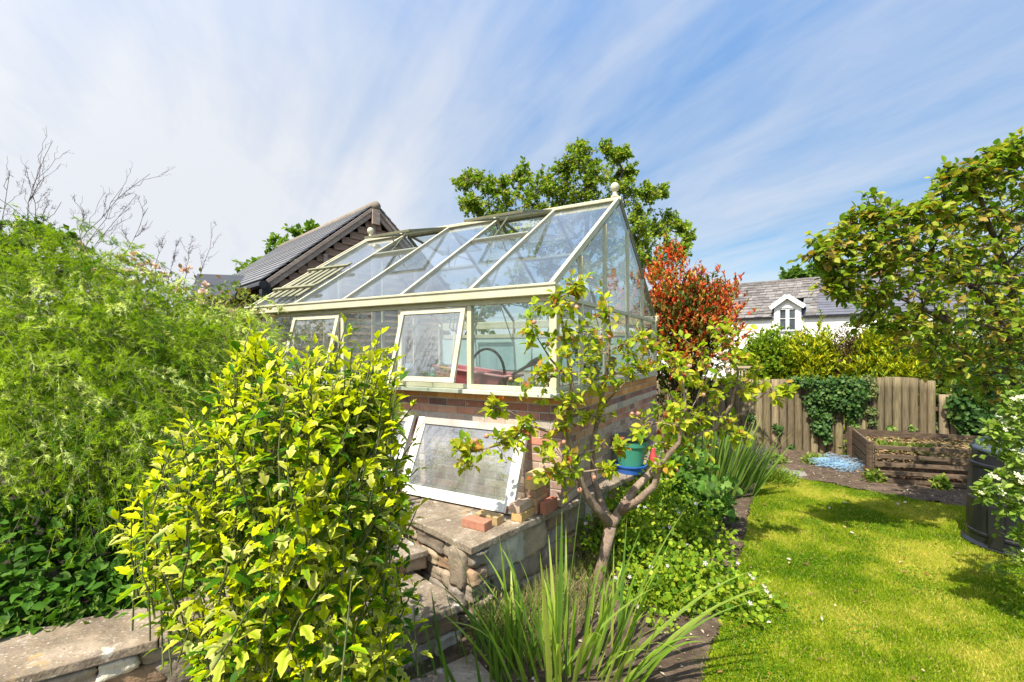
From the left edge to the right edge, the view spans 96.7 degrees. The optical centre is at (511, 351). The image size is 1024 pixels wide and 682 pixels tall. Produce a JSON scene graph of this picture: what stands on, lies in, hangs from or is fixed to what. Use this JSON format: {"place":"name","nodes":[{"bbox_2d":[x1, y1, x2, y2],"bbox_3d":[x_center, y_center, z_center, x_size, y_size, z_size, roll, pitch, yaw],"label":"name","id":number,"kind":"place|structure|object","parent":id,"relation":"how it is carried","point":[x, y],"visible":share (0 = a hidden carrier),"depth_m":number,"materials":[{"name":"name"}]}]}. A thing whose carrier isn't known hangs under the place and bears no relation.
{"place":"outdoors","nodes":[
{"label":"outdoors","id":0,"kind":"place"},
{"bbox_2d":[405,363,415,372],"bbox_3d":[-1.203,0.193,5.253,0.192,0.120,0.186,0,0,0],"label":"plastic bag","id":1,"kind":"object","parent":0,"point":[410,367],"visible":0.66,"depth_m":5.19,"materials":[{"name":"white plastic"}]},
{"bbox_2d":[409,654,495,681],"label":"paving","id":2,"kind":"structure","parent":0,"point":[461,669],"depth_m":2.74,"materials":[{"name":"grey stone"}]},
{"bbox_2d":[1,357,958,681],"bbox_3d":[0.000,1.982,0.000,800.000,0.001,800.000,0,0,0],"label":"ground","id":3,"kind":"structure","parent":0,"point":[425,667],"depth_m":2.88,"materials":[{"name":"brown soil"}]},
{"bbox_2d":[0,207,108,454],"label":"leafy tree","id":4,"kind":"object","parent":3,"relation":"on","point":[72,235],"visible":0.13,"depth_m":6.38,"materials":[{"name":"green plant"}]},
{"bbox_2d":[0,279,263,463],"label":"garden hedge","id":5,"kind":"object","parent":3,"relation":"on","point":[198,288],"depth_m":6.82,"materials":[{"name":"green plant"}]},
{"bbox_2d":[0,586,264,681],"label":"stone wall","id":6,"kind":"structure","parent":3,"relation":"on","point":[103,649],"depth_m":2.10,"materials":[{"name":"beige stone"}]},
{"bbox_2d":[0,447,307,634],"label":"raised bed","id":7,"kind":"object","parent":3,"relation":"on","point":[54,572],"depth_m":2.90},
{"bbox_2d":[0,565,259,637],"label":"weeds","id":8,"kind":"object","parent":7,"relation":"on","point":[40,620],"visible":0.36,"depth_m":2.26,"materials":[{"name":"green plant"}]},
{"bbox_2d":[0,199,322,626],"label":"feathery shrub","id":9,"kind":"object","parent":7,"relation":"on","point":[88,433],"visible":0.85,"depth_m":2.73,"materials":[{"name":"green plant"}]},
{"bbox_2d":[0,129,73,297],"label":"bare twigs","id":10,"kind":"object","parent":9,"relation":"on","point":[32,196],"visible":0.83,"depth_m":3.44,"materials":[{"name":"brown plant"}]},
{"bbox_2d":[56,166,173,296],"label":"bare twigs","id":11,"kind":"object","parent":9,"relation":"attached to","point":[83,215],"visible":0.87,"depth_m":3.72,"materials":[{"name":"brown plant"}]},
{"bbox_2d":[152,222,217,293],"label":"bare twigs","id":12,"kind":"object","parent":9,"relation":"attached to","point":[174,254],"visible":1,"depth_m":4.04,"materials":[{"name":"brown plant"}]},
{"bbox_2d":[30,239,303,476],"bbox_3d":[-3.936,0.053,5.061,2.982,2.730,1.551,0,0,0],"label":"rose bush","id":13,"kind":"object","parent":7,"relation":"on","point":[204,283],"visible":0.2,"depth_m":4.99,"materials":[{"name":"green plant"}]},
{"bbox_2d":[0,458,383,638],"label":"undergrowth","id":14,"kind":"object","parent":7,"relation":"on","point":[35,547],"depth_m":2.45,"materials":[{"name":"green plant"}]},
{"bbox_2d":[191,274,248,445],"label":"shed","id":15,"kind":"structure","parent":3,"relation":"on","point":[213,279],"depth_m":9.16,"materials":[{"name":"wood"}]},
{"bbox_2d":[96,312,432,681],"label":"golden shrub","id":16,"kind":"object","parent":3,"relation":"on","point":[254,624],"visible":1,"depth_m":1.62,"materials":[{"name":"green plant"}]},
{"bbox_2d":[232,218,319,274],"bbox_3d":[-8.586,-1.484,16.927,3.528,6.931,1.712,0,0,0],"label":"leafy tree","id":17,"kind":"object","parent":3,"relation":"on","point":[309,225],"visible":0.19,"depth_m":16.77,"materials":[{"name":"green plant"}]},
{"bbox_2d":[194,201,447,373],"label":"timber barn","id":18,"kind":"structure","parent":3,"relation":"on","point":[266,274],"depth_m":9.16,"materials":[{"name":"wood"}]},
{"bbox_2d":[284,537,462,673],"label":"stone steps","id":19,"kind":"structure","parent":3,"relation":"on","point":[418,554],"depth_m":3.03,"materials":[{"name":"grey stone"}]},
{"bbox_2d":[282,440,672,631],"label":"stone terrace","id":20,"kind":"structure","parent":3,"relation":"on","point":[441,532],"depth_m":3.60,"materials":[{"name":"grey stone"}]},
{"bbox_2d":[359,415,415,489],"bbox_3d":[-1.598,1.004,4.808,1.250,0.689,0.392,0,0,29],"label":"glazed sash","id":21,"kind":"object","parent":20,"relation":"on","point":[409,421],"visible":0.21,"depth_m":4.60,"materials":[{"name":"white paint"}]},
{"bbox_2d":[244,182,658,506],"bbox_3d":[-0.591,-0.375,6.641,4.460,3.446,4.316,0,0,29],"label":"greenhouse","id":22,"kind":"object","parent":20,"relation":"on","point":[443,397],"visible":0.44,"depth_m":4.99,"materials":[{"name":"brick"}]},
{"bbox_2d":[283,314,340,377],"bbox_3d":[-2.349,-0.061,5.275,0.808,0.713,0.215,0,0,29],"label":"side window","id":23,"kind":"structure","parent":22,"relation":"in","point":[336,316],"depth_m":5.31,"materials":[{"name":"beige paint"}]},
{"bbox_2d":[388,307,466,382],"bbox_3d":[-0.833,-0.053,4.428,0.808,0.731,0.215,0,0,29],"label":"side window","id":24,"kind":"structure","parent":22,"relation":"in","point":[462,310],"depth_m":4.34,"materials":[{"name":"beige paint"}]},
{"bbox_2d":[565,301,619,323],"bbox_3d":[0.939,-0.439,5.239,0.220,0.178,1.600,0,0,29],"label":"wall shelf","id":25,"kind":"object","parent":22,"relation":"attached to","point":[591,308],"depth_m":5.43,"materials":[{"name":"beige paint"}]},
{"bbox_2d":[572,274,590,300],"bbox_3d":[0.750,-0.725,4.921,0.200,0.392,0.200,0,0,0],"label":"bottle","id":26,"kind":"object","parent":25,"relation":"on","point":[588,297],"visible":0.13,"depth_m":4.86,"materials":[{"name":"white plastic"}]},
{"bbox_2d":[596,287,602,303],"bbox_3d":[1.077,-0.654,5.506,0.120,0.252,0.118,0,0,0],"label":"bottle","id":27,"kind":"object","parent":25,"relation":"on","point":[598,295],"visible":0.38,"depth_m":5.47,"materials":[{"name":"clear glass"}]},
{"bbox_2d":[401,416,527,514],"bbox_3d":[-0.463,1.004,4.174,1.270,0.689,0.392,0,0,29],"label":"glazed sash","id":28,"kind":"object","parent":20,"relation":"on","point":[512,490],"visible":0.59,"depth_m":4.09,"materials":[{"name":"white paint"}]},
{"bbox_2d":[462,514,491,531],"bbox_3d":[-0.269,1.316,3.485,0.215,0.067,0.102,0,0,32],"label":"loose brick","id":29,"kind":"object","parent":20,"relation":"on","point":[478,523],"visible":1,"depth_m":3.45,"materials":[{"name":"brick"}]},
{"bbox_2d":[475,509,503,525],"bbox_3d":[-0.178,1.317,3.600,0.214,0.068,0.103,0,0,33],"label":"loose brick","id":30,"kind":"object","parent":20,"relation":"on","point":[497,519],"visible":0.81,"depth_m":3.56,"materials":[{"name":"yellow brick"}]},
{"bbox_2d":[511,507,533,521],"bbox_3d":[0.087,1.316,3.689,0.102,0.065,0.213,0,0,32],"label":"loose brick","id":31,"kind":"object","parent":20,"relation":"on","point":[525,515],"visible":0.84,"depth_m":3.62,"materials":[{"name":"yellow brick"}]},
{"bbox_2d":[509,496,531,513],"bbox_3d":[0.072,1.250,3.701,0.101,0.068,0.216,0,0,32],"label":"loose brick","id":32,"kind":"object","parent":31,"relation":"on","point":[520,505],"visible":1,"depth_m":3.64,"materials":[{"name":"beige brick"}]},
{"bbox_2d":[532,504,539,513],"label":"loose brick","id":33,"kind":"object","parent":20,"relation":"on","point":[537,509],"visible":0.23,"depth_m":3.77,"materials":[{"name":"brown brick"}]},
{"bbox_2d":[527,492,546,505],"bbox_3d":[0.206,1.251,3.866,0.102,0.067,0.214,0,0,30],"label":"loose brick","id":34,"kind":"object","parent":33,"relation":"on","point":[538,500],"visible":0.48,"depth_m":3.79,"materials":[{"name":"brown brick"}]},
{"bbox_2d":[525,485,545,498],"bbox_3d":[0.204,1.185,3.864,0.101,0.068,0.213,0,0,29],"label":"loose brick","id":35,"kind":"object","parent":34,"relation":"on","point":[537,493],"visible":0.76,"depth_m":3.79,"materials":[{"name":"brown brick"}]},
{"bbox_2d":[525,481,544,489],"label":"loose brick","id":36,"kind":"object","parent":35,"relation":"on","point":[529,485],"visible":0.52,"depth_m":3.78,"materials":[{"name":"yellow brick"}]},
{"bbox_2d":[525,468,546,481],"bbox_3d":[0.207,1.052,3.871,0.101,0.068,0.212,0,0,31],"label":"loose brick","id":37,"kind":"object","parent":36,"relation":"on","point":[529,473],"visible":0.53,"depth_m":3.81,"materials":[{"name":"yellow brick"}]},
{"bbox_2d":[540,496,557,514],"bbox_3d":[0.309,1.300,3.836,0.066,0.100,0.212,0,0,32],"label":"loose brick","id":38,"kind":"object","parent":20,"relation":"on","point":[548,505],"visible":1,"depth_m":3.78,"materials":[{"name":"red brick"}]},
{"bbox_2d":[560,376,618,386],"bbox_3d":[1.143,0.864,5.870,0.420,0.933,2.700,0,0,29],"label":"side shelf","id":39,"kind":"object","parent":20,"relation":"on","point":[577,383],"depth_m":5.41,"materials":[{"name":"brown wood"}]},
{"bbox_2d":[572,327,607,382],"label":"potted plant","id":40,"kind":"object","parent":39,"relation":"on","point":[575,349],"visible":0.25,"depth_m":5.49,"materials":[{"name":"green plant"}]},
{"bbox_2d":[609,356,616,377],"bbox_3d":[1.285,0.232,5.836,0.130,0.330,0.127,0,0,0],"label":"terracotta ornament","id":41,"kind":"object","parent":39,"relation":"on","point":[612,358],"visible":0.27,"depth_m":5.79,"materials":[{"name":"brown ceramic"}]},
{"bbox_2d":[614,461,646,474],"bbox_3d":[1.330,1.305,5.100,0.356,0.090,0.356,0,0,0],"label":"blue basin","id":42,"kind":"object","parent":20,"relation":"on","point":[628,470],"visible":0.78,"depth_m":4.96,"materials":[{"name":"plastic"}]},
{"bbox_2d":[613,432,648,466],"bbox_3d":[1.330,1.137,5.100,0.392,0.402,0.392,0,0,0],"label":"green tub","id":43,"kind":"object","parent":42,"relation":"in","point":[635,456],"visible":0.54,"depth_m":4.96,"materials":[{"name":"plastic"}]},
{"bbox_2d":[649,448,656,467],"bbox_3d":[1.575,1.214,5.080,0.092,0.272,0.091,0,0,0],"label":"bottle","id":44,"kind":"object","parent":20,"relation":"on","point":[652,455],"visible":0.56,"depth_m":5.05,"materials":[{"name":"red plastic"}]},
{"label":"potting bench","id":45,"kind":"object","parent":20,"relation":"on","visible":0},
{"bbox_2d":[407,372,424,376],"bbox_3d":[-1.161,0.322,5.232,0.318,0.150,0.318,0,0,0],"label":"tray","id":46,"kind":"object","parent":45,"relation":"on","point":[416,374],"visible":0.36,"depth_m":5.12,"materials":[{"name":"grey plastic"}]},
{"bbox_2d":[415,359,437,376],"bbox_3d":[-1.011,0.245,5.378,0.276,0.300,0.276,0,0,0],"label":"plant pot","id":47,"kind":"object","parent":45,"relation":"on","point":[423,365],"visible":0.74,"depth_m":5.27,"materials":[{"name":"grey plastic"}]},
{"bbox_2d":[428,372,436,376],"bbox_3d":[-0.832,0.317,5.083,0.212,0.160,0.212,0,0,0],"label":"plant pot","id":48,"kind":"object","parent":45,"relation":"on","point":[431,374],"visible":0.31,"depth_m":5.00,"materials":[{"name":"teal plastic"}]},
{"bbox_2d":[449,313,458,363],"bbox_3d":[-0.688,-0.030,5.257,0.176,0.859,0.214,0,0,29],"label":"garden fork","id":49,"kind":"object","parent":45,"relation":"on","point":[453,341],"visible":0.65,"depth_m":5.26,"materials":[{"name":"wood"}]},
{"bbox_2d":[432,364,523,384],"bbox_3d":[-0.358,0.270,4.761,0.888,0.254,0.427,0,0,29],"label":"trough","id":50,"kind":"object","parent":45,"relation":"on","point":[485,376],"visible":0.52,"depth_m":4.65,"materials":[{"name":"red plastic"}]},
{"bbox_2d":[474,348,505,372],"bbox_3d":[-0.261,0.096,4.730,0.447,0.265,0.028,0,0,29],"label":"hose hoop","id":51,"kind":"object","parent":50,"relation":"in","point":[495,352],"visible":0.76,"depth_m":4.67,"materials":[{"name":"black plastic"}]},
{"bbox_2d":[510,357,538,375],"bbox_3d":[0.101,0.181,4.451,0.463,0.257,0.059,0,0,38],"label":"hand shovel","id":52,"kind":"object","parent":50,"relation":"in","point":[532,362],"visible":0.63,"depth_m":4.38,"materials":[{"name":"grey plastic"}]},
{"bbox_2d":[501,378,546,386],"bbox_3d":[0.077,0.313,4.230,0.450,0.164,0.290,0,0,26],"label":"seed tray","id":53,"kind":"object","parent":45,"relation":"on","point":[515,383],"visible":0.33,"depth_m":4.22,"materials":[{"name":"green plastic"}]},
{"bbox_2d":[531,283,532,381],"bbox_3d":[0.246,-0.228,5.636,0.027,1.252,0.147,0,0,7],"label":"bamboo cane","id":54,"kind":"object","parent":45,"relation":"on","point":[531,347],"visible":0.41,"depth_m":5.61,"materials":[{"name":"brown wood"}]},
{"bbox_2d":[438,257,575,338],"bbox_3d":[-0.925,-0.649,15.966,6.789,5.311,2.091,0,0,0],"label":"leafy tree","id":55,"kind":"object","parent":3,"relation":"on","point":[522,279],"visible":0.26,"depth_m":15.91,"materials":[{"name":"green plant"}]},
{"bbox_2d":[449,136,697,331],"bbox_3d":[1.576,-1.690,11.299,6.390,7.379,2.467,0,0,0],"label":"fruit tree","id":56,"kind":"object","parent":3,"relation":"on","point":[580,161],"visible":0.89,"depth_m":11.01,"materials":[{"name":"green plant"}]},
{"bbox_2d":[722,366,750,377],"bbox_3d":[4.972,1.147,9.988,0.700,1.645,0.045,0,0,0],"label":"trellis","id":57,"kind":"object","parent":3,"relation":"on","point":[741,367],"visible":0.21,"depth_m":9.99,"materials":[{"name":"beige wood"}]},
{"bbox_2d":[654,377,844,453],"bbox_3d":[4.491,1.289,9.665,4.201,1.462,0.145,0,0,29],"label":"log fence","id":58,"kind":"object","parent":3,"relation":"on","point":[793,418],"visible":0.29,"depth_m":9.14,"materials":[{"name":"brown wood"}]},
{"bbox_2d":[746,412,795,449],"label":"ivy","id":59,"kind":"object","parent":58,"relation":"attached to","point":[775,427],"visible":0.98,"depth_m":9.10,"materials":[{"name":"green plant"}]},
{"bbox_2d":[787,373,871,444],"bbox_3d":[5.998,1.104,8.623,1.357,1.379,0.302,0,0,30],"label":"ivy","id":60,"kind":"object","parent":58,"relation":"attached to","point":[844,395],"visible":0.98,"depth_m":8.60,"materials":[{"name":"green plant"}]},
{"bbox_2d":[731,322,809,378],"bbox_3d":[6.179,0.638,10.897,1.871,2.673,1.680,0,0,0],"label":"round shrub","id":61,"kind":"object","parent":3,"relation":"on","point":[763,347],"visible":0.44,"depth_m":10.60,"materials":[{"name":"green plant"}]},
{"bbox_2d":[778,260,832,279],"bbox_3d":[20.727,-2.230,31.892,4.371,8.402,1.993,0,0,0],"label":"leafy tree","id":62,"kind":"object","parent":3,"relation":"on","point":[811,270],"visible":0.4,"depth_m":31.71,"materials":[{"name":"green plant"}]},
{"bbox_2d":[769,309,848,423],"bbox_3d":[6.845,0.495,10.453,1.867,2.964,1.415,0,0,0],"label":"golden conifer","id":63,"kind":"object","parent":3,"relation":"on","point":[814,358],"visible":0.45,"depth_m":10.20,"materials":[{"name":"yellow plant"}]},
{"bbox_2d":[624,243,1023,390],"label":"white cottage","id":64,"kind":"structure","parent":3,"relation":"on","point":[786,303],"depth_m":19.06,"materials":[{"name":"paint"}]},
{"bbox_2d":[845,411,861,452],"bbox_3d":[6.446,1.310,8.573,0.295,1.421,0.145,0,0,29],"label":"log fence","id":65,"kind":"object","parent":3,"relation":"on","point":[859,420],"visible":0.18,"depth_m":8.59,"materials":[{"name":"brown wood"}]},
{"bbox_2d":[829,308,952,430],"bbox_3d":[8.091,0.438,9.821,2.210,3.169,1.662,0,0,40],"label":"golden conifer","id":66,"kind":"object","parent":3,"relation":"on","point":[878,358],"visible":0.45,"depth_m":9.61,"materials":[{"name":"yellow plant"}]},
{"bbox_2d":[862,377,937,441],"bbox_3d":[6.997,1.244,8.270,1.104,1.552,0.135,0,0,29],"label":"log fence","id":67,"kind":"object","parent":3,"relation":"on","point":[897,406],"visible":0.57,"depth_m":8.18,"materials":[{"name":"brown wood"}]},
{"bbox_2d":[861,374,879,436],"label":"ivy","id":68,"kind":"object","parent":67,"relation":"attached to","point":[869,412],"visible":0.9,"depth_m":8.35,"materials":[{"name":"green plant"}]},
{"bbox_2d":[845,418,918,438],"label":"ivy","id":69,"kind":"object","parent":67,"relation":"attached to","point":[858,426],"visible":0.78,"depth_m":8.24,"materials":[{"name":"green plant"}]},
{"bbox_2d":[938,394,964,442],"bbox_3d":[8.502,1.381,7.424,2.331,1.279,0.144,0,0,29],"label":"log fence","id":70,"kind":"object","parent":3,"relation":"on","point":[945,426],"visible":0.09,"depth_m":7.91,"materials":[{"name":"brown wood"}]},
{"bbox_2d":[942,361,1023,435],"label":"ivy","id":71,"kind":"object","parent":70,"relation":"attached to","point":[966,412],"visible":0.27,"depth_m":7.61,"materials":[{"name":"green plant"}]},
{"bbox_2d":[906,286,1021,433],"bbox_3d":[9.585,0.366,9.006,3.197,3.448,1.733,0,0,11],"label":"dark conifer","id":72,"kind":"object","parent":3,"relation":"on","point":[979,336],"visible":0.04,"depth_m":9.04,"materials":[{"name":"green plant"}]},
{"bbox_2d":[0,0,1023,351],"label":"sky","id":73,"kind":"structure","parent":0,"point":[764,121],"materials":[{"name":"blue"}]},
{"bbox_2d":[439,446,755,681],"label":"soil bed","id":74,"kind":"object","parent":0,"point":[672,669],"visible":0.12,"depth_m":3.05,"materials":[{"name":"brown soil"}]},
{"bbox_2d":[391,576,543,681],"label":"iris clump","id":75,"kind":"object","parent":74,"relation":"on","point":[447,671],"visible":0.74,"depth_m":2.76,"materials":[{"name":"green plant"}]},
{"bbox_2d":[458,588,534,659],"bbox_3d":[-0.097,1.764,2.993,0.546,0.445,0.358,0,0,0],"label":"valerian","id":76,"kind":"object","parent":74,"relation":"on","point":[486,622],"visible":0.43,"depth_m":2.97,"materials":[{"name":"green plant"}]},
{"bbox_2d":[463,533,675,666],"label":"dry grass","id":77,"kind":"structure","parent":74,"relation":"on","point":[577,565],"depth_m":3.56,"materials":[{"name":"plant"}]},
{"bbox_2d":[432,483,762,681],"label":"iris clump","id":78,"kind":"object","parent":74,"relation":"on","point":[552,625],"visible":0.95,"depth_m":2.73,"materials":[{"name":"green plant"}]},
{"bbox_2d":[449,268,798,582],"bbox_3d":[1.084,0.729,3.787,3.206,2.731,0.753,0,0,-15],"label":"apple tree","id":79,"kind":"object","parent":74,"relation":"on","point":[510,437],"visible":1,"depth_m":3.67,"materials":[{"name":"green plant"}]},
{"bbox_2d":[564,469,684,583],"bbox_3d":[1.110,1.589,4.332,1.561,0.803,1.061,0,0,-45],"label":"geranium","id":80,"kind":"object","parent":74,"relation":"on","point":[640,513],"visible":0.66,"depth_m":4.17,"materials":[{"name":"green plant"}]},
{"bbox_2d":[623,461,738,557],"bbox_3d":[1.658,1.592,4.798,0.996,0.797,1.409,0,0,-27],"label":"geranium","id":81,"kind":"object","parent":74,"relation":"on","point":[683,529],"visible":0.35,"depth_m":4.54,"materials":[{"name":"green plant"}]},
{"bbox_2d":[598,534,787,632],"bbox_3d":[1.380,1.788,3.732,1.416,0.407,1.219,0,0,0],"label":"geranium","id":82,"kind":"object","parent":74,"relation":"on","point":[677,573],"visible":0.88,"depth_m":3.52,"materials":[{"name":"green plant"}]},
{"bbox_2d":[644,435,742,532],"bbox_3d":[2.048,1.542,5.438,1.027,1.021,1.362,0,0,-21],"label":"broadleaf plant","id":83,"kind":"object","parent":74,"relation":"on","point":[695,478],"visible":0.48,"depth_m":5.17,"materials":[{"name":"green plant"}]},
{"bbox_2d":[631,234,759,455],"bbox_3d":[3.235,-0.115,8.438,2.230,4.181,1.613,0,0,0],"label":"photinia","id":84,"kind":"object","parent":74,"relation":"on","point":[693,304],"visible":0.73,"depth_m":8.18,"materials":[{"name":"red plant"}]},
{"bbox_2d":[684,414,791,497],"bbox_3d":[3.103,1.401,6.230,1.190,1.183,1.157,0,0,42],"label":"gladiolus clump","id":85,"kind":"object","parent":74,"relation":"on","point":[722,461],"visible":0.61,"depth_m":6.13,"materials":[{"name":"green plant"}]},
{"bbox_2d":[702,435,780,484],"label":"clump","id":86,"kind":"object","parent":74,"relation":"on","point":[764,452],"visible":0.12,"depth_m":6.93,"materials":[{"name":"green plant"}]},
{"bbox_2d":[702,444,966,506],"bbox_3d":[6.200,1.942,6.900,4.600,0.049,5.400,0,0,0],"label":"soil border","id":87,"kind":"object","parent":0,"point":[858,482],"visible":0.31,"depth_m":6.78,"materials":[{"name":"brown soil"}]},
{"bbox_2d":[469,452,965,681],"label":"bed litter","id":88,"kind":"object","parent":87,"relation":"on","point":[608,645],"visible":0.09,"depth_m":3.42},
{"bbox_2d":[764,450,789,464],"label":"weed tuft","id":89,"kind":"object","parent":87,"relation":"on","point":[781,459],"visible":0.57,"depth_m":7.87,"materials":[{"name":"green plant"}]},
{"bbox_2d":[750,463,806,485],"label":"weed tuft","id":90,"kind":"object","parent":87,"relation":"on","point":[780,476],"visible":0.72,"depth_m":6.72,"materials":[{"name":"green plant"}]},
{"bbox_2d":[784,470,806,476],"bbox_3d":[4.483,1.951,7.247,0.417,0.115,0.308,0,0,0],"label":"garden stone","id":91,"kind":"object","parent":87,"relation":"on","point":[801,473],"visible":0.41,"depth_m":7.14,"materials":[{"name":"grey stone"}]},
{"bbox_2d":[799,452,828,465],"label":"weed tuft","id":92,"kind":"object","parent":87,"relation":"on","point":[814,455],"visible":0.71,"depth_m":7.90,"materials":[{"name":"green plant"}]},
{"bbox_2d":[808,452,863,472],"bbox_3d":[5.416,1.825,7.571,0.781,0.234,0.694,0,0,0],"label":"garden netting","id":93,"kind":"object","parent":87,"relation":"on","point":[829,462],"visible":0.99,"depth_m":7.62,"materials":[{"name":"blue plastic"}]},
{"bbox_2d":[840,439,846,455],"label":"weed tuft","id":94,"kind":"object","parent":87,"relation":"on","point":[843,453],"visible":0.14,"depth_m":8.59,"materials":[{"name":"green plant"}]},
{"bbox_2d":[828,319,863,438],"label":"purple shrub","id":95,"kind":"object","parent":87,"relation":"on","point":[847,348],"visible":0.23,"depth_m":10.09,"materials":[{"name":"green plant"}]},
{"bbox_2d":[861,468,887,482],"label":"weed tuft","id":96,"kind":"object","parent":87,"relation":"on","point":[873,475],"visible":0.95,"depth_m":6.75,"materials":[{"name":"green plant"}]},
{"bbox_2d":[856,466,966,481],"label":"leaf litter","id":97,"kind":"object","parent":87,"relation":"on","point":[864,467],"visible":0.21,"depth_m":6.72,"materials":[{"name":"brown plant"}]},
{"bbox_2d":[847,426,977,487],"bbox_3d":[6.700,1.680,7.100,2.165,0.620,1.725,0,0,27],"label":"timber planter","id":98,"kind":"object","parent":87,"relation":"on","point":[861,448],"visible":0.5,"depth_m":6.76,"materials":[{"name":"brown wood"}]},
{"bbox_2d":[874,443,969,487],"bbox_3d":[6.684,1.747,7.078,1.936,0.503,1.580,0,0,27],"label":"compost","id":99,"kind":"object","parent":98,"relation":"in","point":[957,472],"visible":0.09,"depth_m":6.75,"materials":[{"name":"brown soil"}]},
{"bbox_2d":[875,439,932,452],"bbox_3d":[6.119,1.463,7.061,0.738,0.116,0.714,0,0,28],"label":"weed patch","id":100,"kind":"object","parent":99,"relation":"on","point":[884,442],"visible":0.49,"depth_m":7.14,"materials":[{"name":"green plant"}]},
{"bbox_2d":[864,433,974,462],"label":"dead leaves","id":101,"kind":"object","parent":99,"relation":"on","point":[962,444],"visible":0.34,"depth_m":7.19,"materials":[{"name":"brown plant"}]},
{"bbox_2d":[929,473,953,489],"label":"weed tuft","id":102,"kind":"object","parent":87,"relation":"on","point":[940,482],"visible":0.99,"depth_m":6.45,"materials":[{"name":"green plant"}]},
{"bbox_2d":[689,478,1023,681],"bbox_3d":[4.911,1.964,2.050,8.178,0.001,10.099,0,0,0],"label":"lawn","id":103,"kind":"structure","parent":0,"point":[858,612],"depth_m":3.60,"materials":[{"name":"green plant"}]},
{"bbox_2d":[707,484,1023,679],"bbox_3d":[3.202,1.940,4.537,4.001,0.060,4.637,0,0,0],"label":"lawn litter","id":104,"kind":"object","parent":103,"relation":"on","point":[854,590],"visible":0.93,"depth_m":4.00,"materials":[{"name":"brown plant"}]},
{"bbox_2d":[710,481,1023,681],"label":"clover","id":105,"kind":"object","parent":103,"relation":"on","point":[914,584],"visible":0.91,"depth_m":3.66,"materials":[{"name":"green plant"}]},
{"bbox_2d":[786,127,1023,408],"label":"hazel tree","id":106,"kind":"object","parent":103,"relation":"on","point":[975,179],"visible":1,"depth_m":4.12,"materials":[{"name":"green plant"}]},
{"bbox_2d":[960,436,1023,560],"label":"compost bin","id":107,"kind":"object","parent":103,"relation":"on","point":[979,523],"visible":0.48,"depth_m":4.54,"materials":[{"name":"black plastic"}]},
{"bbox_2d":[969,380,1023,580],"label":"mock orange","id":108,"kind":"object","parent":103,"relation":"on","point":[1011,456],"visible":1,"depth_m":3.14,"materials":[{"name":"green plant"}]}
]}

